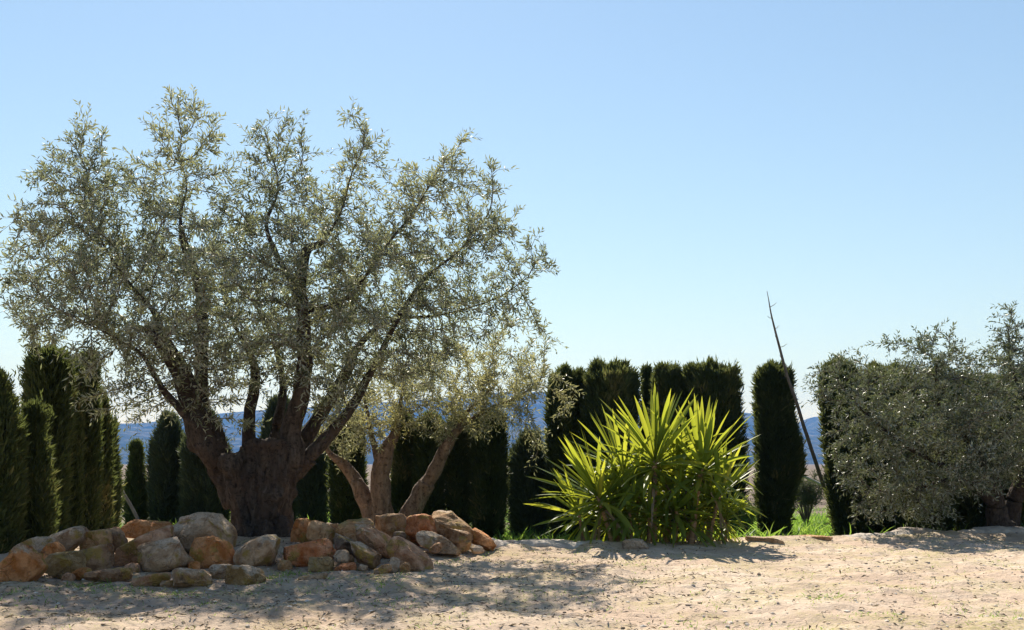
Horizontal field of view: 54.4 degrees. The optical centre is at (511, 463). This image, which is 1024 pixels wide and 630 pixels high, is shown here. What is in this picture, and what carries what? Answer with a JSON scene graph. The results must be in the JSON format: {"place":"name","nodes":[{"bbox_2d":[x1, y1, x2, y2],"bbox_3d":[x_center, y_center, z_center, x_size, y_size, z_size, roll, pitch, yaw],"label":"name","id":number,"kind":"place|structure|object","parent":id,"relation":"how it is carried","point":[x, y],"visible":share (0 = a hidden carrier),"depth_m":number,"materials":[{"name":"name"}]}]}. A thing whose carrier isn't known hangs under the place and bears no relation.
{"place":"outdoors","nodes":[
{"label":"outdoors","id":0,"kind":"place"},
{"bbox_2d":[118,392,825,463],"bbox_3d":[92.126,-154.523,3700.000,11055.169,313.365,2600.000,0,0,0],"label":"hills","id":1,"kind":"structure","parent":0,"point":[812,425],"depth_m":3597.52,"materials":[{"name":"blue"}]},
{"bbox_2d":[0,464,1023,629],"bbox_3d":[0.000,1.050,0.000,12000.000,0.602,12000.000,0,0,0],"label":"ground","id":2,"kind":"structure","parent":0,"point":[814,617],"depth_m":7.39,"materials":[{"name":"soil"}]},
{"bbox_2d":[0,365,33,553],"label":"cypress tree","id":3,"kind":"object","parent":2,"relation":"on","point":[13,469],"visible":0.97,"depth_m":10.30,"materials":[{"name":"green plant"}]},
{"bbox_2d":[0,545,47,581],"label":"rock","id":4,"kind":"object","parent":2,"relation":"on","point":[25,563],"visible":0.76,"depth_m":7.81,"materials":[{"name":"stone"}]},
{"bbox_2d":[7,536,56,555],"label":"rock","id":5,"kind":"object","parent":2,"relation":"on","point":[38,544],"visible":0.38,"depth_m":8.48,"materials":[{"name":"stone"}]},
{"bbox_2d":[18,389,62,538],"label":"cypress tree","id":6,"kind":"object","parent":2,"relation":"on","point":[42,516],"visible":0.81,"depth_m":10.81,"materials":[{"name":"green plant"}]},
{"bbox_2d":[17,340,80,531],"bbox_3d":[-5.689,-0.273,12.194,0.752,2.603,0.738,0,0,0],"label":"cypress tree","id":7,"kind":"object","parent":2,"relation":"on","point":[48,377],"visible":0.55,"depth_m":12.05,"materials":[{"name":"green plant"}]},
{"bbox_2d":[44,551,85,578],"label":"rock","id":8,"kind":"object","parent":2,"relation":"on","point":[60,564],"visible":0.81,"depth_m":8.24,"materials":[{"name":"stone"}]},
{"bbox_2d":[40,542,65,559],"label":"rock","id":9,"kind":"object","parent":8,"relation":"on","point":[48,549],"visible":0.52,"depth_m":8.34,"materials":[{"name":"stone"}]},
{"bbox_2d":[48,525,88,550],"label":"rock","id":10,"kind":"object","parent":2,"relation":"on","point":[72,538],"visible":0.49,"depth_m":8.90,"materials":[{"name":"stone"}]},
{"bbox_2d":[61,573,75,580],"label":"stone","id":11,"kind":"object","parent":2,"relation":"on","point":[69,576],"visible":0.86,"depth_m":8.11,"materials":[{"name":"stone"}]},
{"bbox_2d":[66,347,88,527],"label":"cypress tree","id":12,"kind":"object","parent":2,"relation":"on","point":[78,482],"visible":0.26,"depth_m":12.65,"materials":[{"name":"green plant"}]},
{"bbox_2d":[72,567,91,580],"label":"stone","id":13,"kind":"object","parent":2,"relation":"on","point":[79,573],"visible":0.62,"depth_m":8.27,"materials":[{"name":"stone"}]},
{"bbox_2d":[73,348,106,530],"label":"cypress tree","id":14,"kind":"object","parent":2,"relation":"on","point":[93,457],"visible":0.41,"depth_m":13.02,"materials":[{"name":"green plant"}]},
{"bbox_2d":[79,529,112,549],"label":"rock","id":15,"kind":"object","parent":2,"relation":"on","point":[97,537],"visible":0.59,"depth_m":9.01,"materials":[{"name":"stone"}]},
{"bbox_2d":[79,543,114,570],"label":"rock","id":16,"kind":"object","parent":2,"relation":"on","point":[99,557],"visible":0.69,"depth_m":8.52,"materials":[{"name":"stone"}]},
{"bbox_2d":[84,567,132,582],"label":"rock","id":17,"kind":"object","parent":2,"relation":"on","point":[123,574],"visible":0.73,"depth_m":8.00,"materials":[{"name":"stone"}]},
{"bbox_2d":[98,382,118,529],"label":"cypress tree","id":18,"kind":"object","parent":2,"relation":"on","point":[109,478],"visible":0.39,"depth_m":13.65,"materials":[{"name":"green plant"}]},
{"bbox_2d":[108,527,127,552],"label":"rock","id":19,"kind":"object","parent":2,"relation":"on","point":[119,537],"visible":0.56,"depth_m":9.24,"materials":[{"name":"stone"}]},
{"bbox_2d":[109,406,127,526],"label":"cypress tree","id":20,"kind":"object","parent":2,"relation":"on","point":[118,487],"visible":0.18,"depth_m":14.29,"materials":[{"name":"green plant"}]},
{"bbox_2d":[120,489,138,518],"bbox_3d":[-5.932,0.681,15.402,0.521,0.962,0.061,0,0,0],"label":"wooden stick","id":21,"kind":"object","parent":2,"relation":"on","point":[131,507],"visible":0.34,"depth_m":15.38,"materials":[{"name":"grey wood"}]},
{"bbox_2d":[124,563,140,572],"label":"stone","id":22,"kind":"object","parent":2,"relation":"on","point":[134,567],"visible":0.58,"depth_m":8.52,"materials":[{"name":"stone"}]},
{"bbox_2d":[120,436,149,524],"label":"cypress tree","id":23,"kind":"object","parent":2,"relation":"on","point":[135,490],"visible":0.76,"depth_m":16.89,"materials":[{"name":"green plant"}]},
{"bbox_2d":[114,525,173,565],"bbox_3d":[-3.331,0.769,9.165,0.686,0.422,0.540,0,0,23],"label":"rock","id":24,"kind":"object","parent":2,"relation":"on","point":[126,553],"visible":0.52,"depth_m":8.96,"materials":[{"name":"stone"}]},
{"bbox_2d":[121,519,172,537],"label":"rock","id":25,"kind":"object","parent":2,"relation":"on","point":[135,528],"visible":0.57,"depth_m":9.59,"materials":[{"name":"stone"}]},
{"bbox_2d":[131,572,170,586],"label":"rock","id":26,"kind":"object","parent":2,"relation":"on","point":[154,579],"visible":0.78,"depth_m":7.85,"materials":[{"name":"stone"}]},
{"bbox_2d":[143,410,184,524],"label":"cypress tree","id":27,"kind":"object","parent":2,"relation":"on","point":[162,466],"visible":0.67,"depth_m":16.75,"materials":[{"name":"green plant"}]},
{"bbox_2d":[137,536,193,571],"bbox_3d":[-3.047,0.803,8.720,0.509,0.336,0.482,0,0,0],"label":"rock","id":28,"kind":"object","parent":2,"relation":"on","point":[166,555],"visible":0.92,"depth_m":8.57,"materials":[{"name":"stone"}]},
{"bbox_2d":[160,580,173,587],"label":"stone","id":29,"kind":"object","parent":2,"relation":"on","point":[167,583],"visible":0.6,"depth_m":7.82,"materials":[{"name":"stone"}]},
{"bbox_2d":[172,568,211,587],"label":"rock","id":30,"kind":"object","parent":2,"relation":"on","point":[184,577],"visible":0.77,"depth_m":7.78,"materials":[{"name":"stone"}]},
{"bbox_2d":[188,561,199,569],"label":"stone","id":31,"kind":"object","parent":2,"relation":"on","point":[193,564],"visible":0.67,"depth_m":8.56,"materials":[{"name":"stone"}]},
{"bbox_2d":[174,406,233,520],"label":"cypress tree","id":32,"kind":"object","parent":2,"relation":"on","point":[198,493],"visible":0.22,"depth_m":16.17,"materials":[{"name":"green plant"}]},
{"bbox_2d":[173,512,237,553],"bbox_3d":[-2.918,0.673,9.450,0.552,0.435,0.479,0,0,0],"label":"rock","id":33,"kind":"object","parent":2,"relation":"on","point":[188,530],"visible":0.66,"depth_m":9.34,"materials":[{"name":"stone"}]},
{"bbox_2d":[189,535,234,568],"bbox_3d":[-2.682,0.820,8.950,0.388,0.355,0.426,0,0,0],"label":"rock","id":34,"kind":"object","parent":2,"relation":"on","point":[205,552],"visible":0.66,"depth_m":8.78,"materials":[{"name":"stone"}]},
{"bbox_2d":[208,564,230,578],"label":"rock","id":35,"kind":"object","parent":2,"relation":"on","point":[217,571],"visible":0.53,"depth_m":8.24,"materials":[{"name":"stone"}]},
{"bbox_2d":[225,565,266,584],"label":"rock","id":36,"kind":"object","parent":2,"relation":"on","point":[242,575],"visible":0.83,"depth_m":7.91,"materials":[{"name":"stone"}]},
{"bbox_2d":[233,534,280,565],"bbox_3d":[-2.286,0.810,8.900,0.396,0.353,0.403,0,0,0],"label":"rock","id":37,"kind":"object","parent":2,"relation":"on","point":[260,550],"visible":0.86,"depth_m":8.74,"materials":[{"name":"stone"}]},
{"bbox_2d":[257,387,302,521],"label":"cypress tree","id":38,"kind":"object","parent":2,"relation":"on","point":[269,413],"visible":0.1,"depth_m":17.05,"materials":[{"name":"green plant"}]},
{"bbox_2d":[0,84,568,536],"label":"olive tree","id":39,"kind":"object","parent":2,"relation":"on","point":[254,480],"visible":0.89,"depth_m":10.93,"materials":[{"name":"green plant"}]},
{"bbox_2d":[277,560,292,570],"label":"stone","id":40,"kind":"object","parent":2,"relation":"on","point":[284,565],"visible":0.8,"depth_m":8.71,"materials":[{"name":"stone"}]},
{"bbox_2d":[290,518,310,542],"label":"rock","id":41,"kind":"object","parent":2,"relation":"on","point":[299,530],"visible":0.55,"depth_m":9.99,"materials":[{"name":"stone"}]},
{"bbox_2d":[283,538,335,566],"bbox_3d":[-1.841,0.803,9.000,0.521,0.265,0.397,0,0,0],"label":"rock","id":42,"kind":"object","parent":2,"relation":"on","point":[298,555],"visible":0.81,"depth_m":8.85,"materials":[{"name":"stone"}]},
{"bbox_2d":[293,421,329,522],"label":"cypress tree","id":43,"kind":"object","parent":2,"relation":"on","point":[312,497],"visible":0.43,"depth_m":16.62,"materials":[{"name":"green plant"}]},
{"bbox_2d":[298,573,327,579],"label":"rock","id":44,"kind":"object","parent":2,"relation":"on","point":[317,576],"visible":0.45,"depth_m":8.02,"materials":[{"name":"stone"}]},
{"bbox_2d":[308,556,333,571],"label":"rock","id":45,"kind":"object","parent":2,"relation":"on","point":[317,564],"visible":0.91,"depth_m":8.65,"materials":[{"name":"stone"}]},
{"bbox_2d":[306,520,336,543],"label":"rock","id":46,"kind":"object","parent":2,"relation":"on","point":[317,529],"visible":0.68,"depth_m":9.72,"materials":[{"name":"stone"}]},
{"bbox_2d":[334,550,349,563],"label":"stone","id":47,"kind":"object","parent":2,"relation":"on","point":[341,557],"visible":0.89,"depth_m":8.80,"materials":[{"name":"stone"}]},
{"bbox_2d":[333,533,355,558],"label":"rock","id":48,"kind":"object","parent":2,"relation":"on","point":[341,542],"visible":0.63,"depth_m":9.13,"materials":[{"name":"stone"}]},
{"bbox_2d":[334,562,356,570],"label":"rock","id":49,"kind":"object","parent":2,"relation":"on","point":[349,565],"visible":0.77,"depth_m":8.64,"materials":[{"name":"stone"}]},
{"bbox_2d":[324,414,369,523],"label":"cypress tree","id":50,"kind":"object","parent":2,"relation":"on","point":[343,506],"visible":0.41,"depth_m":15.59,"materials":[{"name":"green plant"}]},
{"bbox_2d":[348,555,353,562],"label":"stone","id":51,"kind":"object","parent":2,"relation":"on","point":[351,558],"visible":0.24,"depth_m":9.13,"materials":[{"name":"stone"}]},
{"bbox_2d":[336,518,373,540],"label":"rock","id":52,"kind":"object","parent":2,"relation":"on","point":[346,528],"visible":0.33,"depth_m":9.68,"materials":[{"name":"stone"}]},
{"bbox_2d":[358,564,367,570],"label":"stone","id":53,"kind":"object","parent":2,"relation":"on","point":[361,567],"visible":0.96,"depth_m":8.72,"materials":[{"name":"stone"}]},
{"bbox_2d":[350,541,381,568],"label":"rock","id":54,"kind":"object","parent":2,"relation":"on","point":[364,554],"visible":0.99,"depth_m":8.86,"materials":[{"name":"stone"}]},
{"bbox_2d":[354,524,390,558],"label":"rock","id":55,"kind":"object","parent":2,"relation":"on","point":[375,539],"visible":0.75,"depth_m":9.37,"materials":[{"name":"stone"}]},
{"bbox_2d":[378,564,392,573],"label":"stone","id":56,"kind":"object","parent":2,"relation":"on","point":[385,568],"visible":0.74,"depth_m":8.50,"materials":[{"name":"stone"}]},
{"bbox_2d":[375,513,411,540],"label":"rock","id":57,"kind":"object","parent":2,"relation":"on","point":[390,524],"visible":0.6,"depth_m":10.34,"materials":[{"name":"stone"}]},
{"bbox_2d":[389,557,399,572],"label":"stone","id":58,"kind":"object","parent":2,"relation":"on","point":[394,562],"visible":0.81,"depth_m":8.71,"materials":[{"name":"stone"}]},
{"bbox_2d":[393,531,405,538],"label":"stone","id":59,"kind":"object","parent":2,"relation":"on","point":[400,533],"visible":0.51,"depth_m":10.16,"materials":[{"name":"stone"}]},
{"bbox_2d":[387,409,414,513],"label":"cypress tree","id":60,"kind":"object","parent":2,"relation":"on","point":[402,466],"visible":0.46,"depth_m":16.04,"materials":[{"name":"green plant"}]},
{"bbox_2d":[399,562,410,572],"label":"stone","id":61,"kind":"object","parent":2,"relation":"on","point":[404,566],"visible":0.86,"depth_m":8.66,"materials":[{"name":"stone"}]},
{"bbox_2d":[386,536,433,570],"bbox_3d":[-0.926,0.822,9.050,0.436,0.325,0.361,0,0,0],"label":"rock","id":62,"kind":"object","parent":2,"relation":"on","point":[416,557],"visible":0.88,"depth_m":8.93,"materials":[{"name":"stone"}]},
{"bbox_2d":[405,514,437,545],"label":"rock","id":63,"kind":"object","parent":2,"relation":"on","point":[416,523],"visible":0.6,"depth_m":10.38,"materials":[{"name":"stone"}]},
{"bbox_2d":[410,410,449,515],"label":"cypress tree","id":64,"kind":"object","parent":2,"relation":"on","point":[425,451],"visible":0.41,"depth_m":15.81,"materials":[{"name":"green plant"}]},
{"bbox_2d":[429,542,442,553],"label":"stone","id":65,"kind":"object","parent":2,"relation":"on","point":[435,548],"visible":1,"depth_m":9.71,"materials":[{"name":"stone"}]},
{"bbox_2d":[415,530,460,555],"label":"rock","id":66,"kind":"object","parent":2,"relation":"on","point":[427,539],"visible":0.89,"depth_m":9.82,"materials":[{"name":"stone"}]},
{"bbox_2d":[310,325,584,525],"bbox_3d":[-0.971,-0.386,13.929,4.028,3.207,2.416,0,0,0],"label":"olive tree","id":67,"kind":"object","parent":2,"relation":"on","point":[373,501],"visible":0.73,"depth_m":13.81,"materials":[{"name":"green plant"}]},
{"bbox_2d":[432,510,473,545],"bbox_3d":[-0.636,0.699,10.700,0.470,0.390,0.477,0,0,0],"label":"rock","id":68,"kind":"object","parent":2,"relation":"on","point":[443,520],"visible":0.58,"depth_m":10.53,"materials":[{"name":"stone"}]},
{"bbox_2d":[441,528,470,544],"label":"rock","id":69,"kind":"object","parent":2,"relation":"on","point":[455,536],"visible":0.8,"depth_m":10.28,"materials":[{"name":"stone"}]},
{"bbox_2d":[443,410,471,525],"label":"cypress tree","id":70,"kind":"object","parent":2,"relation":"on","point":[458,487],"visible":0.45,"depth_m":15.94,"materials":[{"name":"green plant"}]},
{"bbox_2d":[457,540,470,552],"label":"stone","id":71,"kind":"object","parent":2,"relation":"on","point":[462,547],"visible":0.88,"depth_m":10.23,"materials":[{"name":"stone"}]},
{"bbox_2d":[470,545,483,553],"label":"stone","id":72,"kind":"object","parent":2,"relation":"on","point":[476,549],"visible":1,"depth_m":9.91,"materials":[{"name":"stone"}]},
{"bbox_2d":[472,528,495,550],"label":"rock","id":73,"kind":"object","parent":2,"relation":"on","point":[484,540],"visible":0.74,"depth_m":10.61,"materials":[{"name":"stone"}]},
{"bbox_2d":[463,405,511,539],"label":"cypress tree","id":74,"kind":"object","parent":2,"relation":"on","point":[489,489],"visible":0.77,"depth_m":15.68,"materials":[{"name":"green plant"}]},
{"bbox_2d":[1,523,1020,629],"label":"dirt clods","id":75,"kind":"object","parent":2,"relation":"on","point":[537,597],"visible":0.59,"depth_m":7.53,"materials":[{"name":"brown soil"}]},
{"bbox_2d":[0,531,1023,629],"bbox_3d":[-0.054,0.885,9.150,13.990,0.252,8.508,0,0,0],"label":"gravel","id":76,"kind":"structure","parent":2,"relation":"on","point":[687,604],"depth_m":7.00,"materials":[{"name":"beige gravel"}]},
{"bbox_2d":[0,522,1023,629],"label":"leaf litter","id":77,"kind":"object","parent":2,"relation":"on","point":[291,624],"visible":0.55,"depth_m":7.09,"materials":[{"name":"brown plant"}]},
{"bbox_2d":[0,536,1023,629],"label":"weeds","id":78,"kind":"object","parent":2,"relation":"on","point":[270,578],"visible":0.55,"depth_m":7.40,"materials":[{"name":"green plant"}]},
{"bbox_2d":[505,422,549,539],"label":"cypress tree","id":79,"kind":"object","parent":2,"relation":"on","point":[522,515],"visible":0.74,"depth_m":16.14,"materials":[{"name":"green plant"}]},
{"bbox_2d":[540,362,585,540],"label":"cypress tree","id":80,"kind":"object","parent":2,"relation":"on","point":[555,454],"visible":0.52,"depth_m":15.80,"materials":[{"name":"green plant"}]},
{"bbox_2d":[120,504,1023,541],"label":"grass","id":81,"kind":"structure","parent":2,"relation":"on","point":[800,528],"depth_m":16.10,"materials":[{"name":"green plant"}]},
{"bbox_2d":[573,354,644,540],"bbox_3d":[1.517,-0.202,15.818,1.206,3.083,1.255,0,0,0],"label":"cypress tree","id":82,"kind":"object","parent":2,"relation":"on","point":[609,382],"visible":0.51,"depth_m":15.45,"materials":[{"name":"green plant"}]},
{"bbox_2d":[622,538,648,548],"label":"rock","id":83,"kind":"object","parent":2,"relation":"on","point":[635,543],"visible":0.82,"depth_m":11.06,"materials":[{"name":"stone"}]},
{"bbox_2d":[637,361,653,529],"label":"cypress tree","id":84,"kind":"object","parent":2,"relation":"on","point":[646,370],"visible":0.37,"depth_m":16.54,"materials":[{"name":"green plant"}]},
{"bbox_2d":[526,382,765,547],"bbox_3d":[1.565,0.418,11.820,2.876,2.809,1.811,0,0,0],"label":"yucca","id":85,"kind":"object","parent":2,"relation":"on","point":[666,499],"visible":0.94,"depth_m":11.66,"materials":[{"name":"green plant"}]},
{"bbox_2d":[645,360,688,539],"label":"cypress tree","id":86,"kind":"object","parent":2,"relation":"on","point":[665,378],"visible":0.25,"depth_m":15.80,"materials":[{"name":"green plant"}]},
{"bbox_2d":[679,355,751,536],"bbox_3d":[3.190,-0.209,15.895,1.276,3.082,1.176,0,0,0],"label":"cypress tree","id":87,"kind":"object","parent":2,"relation":"on","point":[721,384],"visible":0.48,"depth_m":15.55,"materials":[{"name":"green plant"}]},
{"bbox_2d":[726,490,761,536],"bbox_3d":[3.377,0.836,14.620,0.598,0.912,0.625,0,0,44],"label":"dry shrub","id":88,"kind":"object","parent":2,"relation":"on","point":[745,518],"visible":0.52,"depth_m":14.53,"materials":[{"name":"green plant"}]},
{"bbox_2d":[492,526,1023,549],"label":"kerb","id":89,"kind":"structure","parent":2,"relation":"on","point":[560,543],"depth_m":12.61,"materials":[{"name":"grey concrete"}]},
{"bbox_2d":[745,536,784,543],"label":"rock","id":90,"kind":"object","parent":2,"relation":"on","point":[760,539],"visible":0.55,"depth_m":11.81,"materials":[{"name":"stone"}]},
{"bbox_2d":[748,358,808,536],"bbox_3d":[4.303,-0.191,16.020,1.035,3.062,0.911,0,0,0],"label":"cypress tree","id":91,"kind":"object","parent":2,"relation":"on","point":[780,453],"visible":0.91,"depth_m":15.77,"materials":[{"name":"green plant"}]},
{"bbox_2d":[767,292,827,498],"bbox_3d":[4.660,-0.622,15.743,2.398,3.925,0.193,0,0,-43],"label":"flower stalk","id":92,"kind":"object","parent":2,"relation":"on","point":[808,439],"visible":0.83,"depth_m":15.62,"materials":[{"name":"brown plant"}]},
{"bbox_2d":[793,468,825,521],"bbox_3d":[5.876,0.662,19.984,1.039,1.217,0.954,0,0,19],"label":"dry shrub","id":93,"kind":"object","parent":2,"relation":"on","point":[808,498],"visible":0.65,"depth_m":19.88,"materials":[{"name":"green plant"}]},
{"bbox_2d":[803,476,820,485],"bbox_3d":[5.766,0.337,19.001,0.604,0.318,0.064,0,0,0],"label":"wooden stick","id":94,"kind":"object","parent":2,"relation":"on","point":[812,480],"visible":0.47,"depth_m":18.98,"materials":[{"name":"grey wood"}]},
{"bbox_2d":[799,535,832,540],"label":"rock","id":95,"kind":"object","parent":2,"relation":"on","point":[822,537],"visible":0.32,"depth_m":12.12,"materials":[{"name":"stone"}]},
{"bbox_2d":[815,351,878,535],"bbox_3d":[5.261,-0.216,15.602,1.019,3.112,0.928,0,0,0],"label":"cypress tree","id":96,"kind":"object","parent":2,"relation":"on","point":[840,512],"visible":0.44,"depth_m":15.40,"materials":[{"name":"green plant"}]},
{"bbox_2d":[861,357,917,532],"bbox_3d":[5.898,-0.185,15.809,1.065,3.030,1.056,0,0,0],"label":"cypress tree","id":97,"kind":"object","parent":2,"relation":"on","point":[901,521],"visible":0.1,"depth_m":15.49,"materials":[{"name":"green plant"}]},
{"bbox_2d":[801,300,1023,532],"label":"olive tree","id":98,"kind":"object","parent":2,"relation":"on","point":[1000,510],"visible":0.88,"depth_m":13.01,"materials":[{"name":"green plant"}]},
{"bbox_2d":[910,365,965,530],"bbox_3d":[6.716,-0.134,16.003,1.172,2.971,1.018,0,0,0],"label":"cypress tree","id":99,"kind":"object","parent":2,"relation":"on","point":[949,522],"visible":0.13,"depth_m":15.69,"materials":[{"name":"green plant"}]},
{"bbox_2d":[953,370,1003,530],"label":"cypress tree","id":100,"kind":"object","parent":2,"relation":"on","point":[971,513],"visible":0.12,"depth_m":15.83,"materials":[{"name":"green plant"}]},
{"bbox_2d":[998,367,1023,526],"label":"cypress tree","id":101,"kind":"object","parent":2,"relation":"on","point":[1005,491],"visible":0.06,"depth_m":15.86,"materials":[{"name":"green plant"}]},
{"bbox_2d":[0,0,1023,423],"label":"sky","id":102,"kind":"structure","parent":0,"point":[857,165],"materials":[{"name":"blue"}]}
]}

